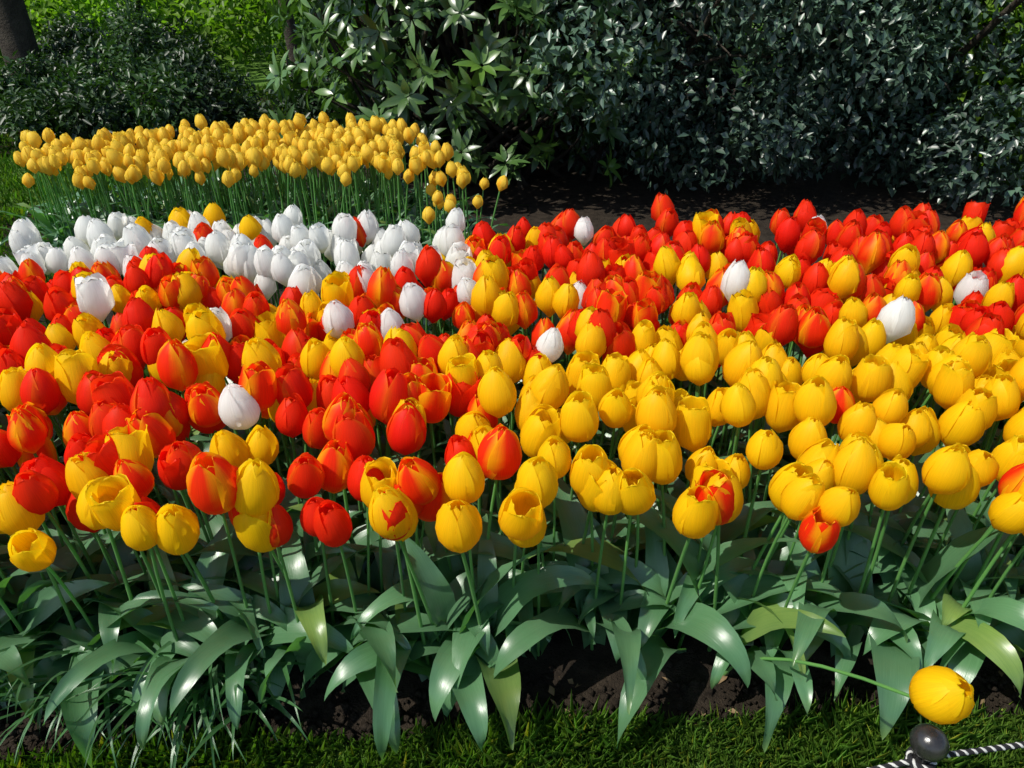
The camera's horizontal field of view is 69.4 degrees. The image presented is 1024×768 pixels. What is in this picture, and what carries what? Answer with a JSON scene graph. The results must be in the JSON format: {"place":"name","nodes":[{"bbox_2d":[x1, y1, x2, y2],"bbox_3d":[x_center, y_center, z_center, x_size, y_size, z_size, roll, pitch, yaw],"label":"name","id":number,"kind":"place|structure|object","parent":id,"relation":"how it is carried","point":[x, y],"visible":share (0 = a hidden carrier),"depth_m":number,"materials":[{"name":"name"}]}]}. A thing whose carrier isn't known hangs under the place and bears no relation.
{"place":"outdoors","nodes":[
{"label":"outdoors","id":0,"kind":"place"},
{"bbox_2d":[131,0,145,26],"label":"tree","id":1,"kind":"object","parent":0,"point":[139,5],"depth_m":8.32,"materials":[{"name":"plant"}]},
{"bbox_2d":[230,5,249,52],"bbox_3d":[-3.736,-8.358,7.401,3.797,9.219,3.531,11,34,17],"label":"tree","id":2,"kind":"object","parent":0,"point":[242,35],"visible":0.1,"depth_m":9.47,"materials":[{"name":"plant"}]},
{"bbox_2d":[278,0,303,69],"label":"tree","id":3,"kind":"object","parent":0,"point":[290,32],"visible":0.2,"depth_m":6.61,"materials":[{"name":"plant"}]},
{"bbox_2d":[0,0,1023,767],"bbox_3d":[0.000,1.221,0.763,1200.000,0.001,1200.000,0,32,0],"label":"lawn","id":4,"kind":"structure","parent":0,"point":[258,68],"depth_m":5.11,"materials":[{"name":"green plant"}]},
{"bbox_2d":[0,86,1023,297],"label":"soil shrub beds","id":5,"kind":"object","parent":4,"relation":"on","point":[539,200],"visible":0.2,"depth_m":4.52,"materials":[{"name":"brown soil"}]},
{"bbox_2d":[0,0,43,82],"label":"tree","id":6,"kind":"object","parent":5,"relation":"on","point":[16,32],"visible":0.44,"depth_m":6.83,"materials":[{"name":"plant"}]},
{"bbox_2d":[0,0,416,146],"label":"shrubs","id":7,"kind":"object","parent":5,"relation":"on","point":[71,94],"depth_m":5.77,"materials":[{"name":"green plant"}]},
{"bbox_2d":[0,111,509,279],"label":"tulip bed","id":8,"kind":"object","parent":5,"relation":"on","point":[327,148],"visible":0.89,"depth_m":3.42,"materials":[{"name":"yellow plant"}]},
{"bbox_2d":[266,0,699,188],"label":"rhododendron shrub","id":9,"kind":"object","parent":5,"relation":"on","point":[505,100],"depth_m":4.12,"materials":[{"name":"green plant"}]},
{"bbox_2d":[509,0,1023,210],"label":"holly shrub","id":10,"kind":"object","parent":5,"relation":"on","point":[795,122],"depth_m":4.06,"materials":[{"name":"green plant"}]},
{"bbox_2d":[0,295,1023,762],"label":"soil bed","id":11,"kind":"object","parent":4,"relation":"on","point":[588,667],"visible":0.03,"depth_m":1.62,"materials":[{"name":"brown soil"}]},
{"bbox_2d":[0,560,333,767],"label":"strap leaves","id":12,"kind":"object","parent":11,"relation":"on","point":[203,702],"visible":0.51,"depth_m":1.46,"materials":[{"name":"green plant"}]},
{"bbox_2d":[0,192,1023,767],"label":"tulip bed","id":13,"kind":"object","parent":11,"relation":"on","point":[368,478],"visible":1,"depth_m":1.60,"materials":[{"name":"multicoloured plant"}]},
{"bbox_2d":[0,0,1023,187],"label":"shrub leaves","id":14,"kind":"object","parent":4,"relation":"on","point":[219,15],"visible":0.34,"depth_m":8.06,"materials":[{"name":"green plant"}]},
{"bbox_2d":[867,723,1023,767],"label":"rope barrier","id":15,"kind":"object","parent":4,"relation":"on","point":[929,747],"visible":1,"depth_m":1.11,"materials":[{"name":"black metal"}]}
]}

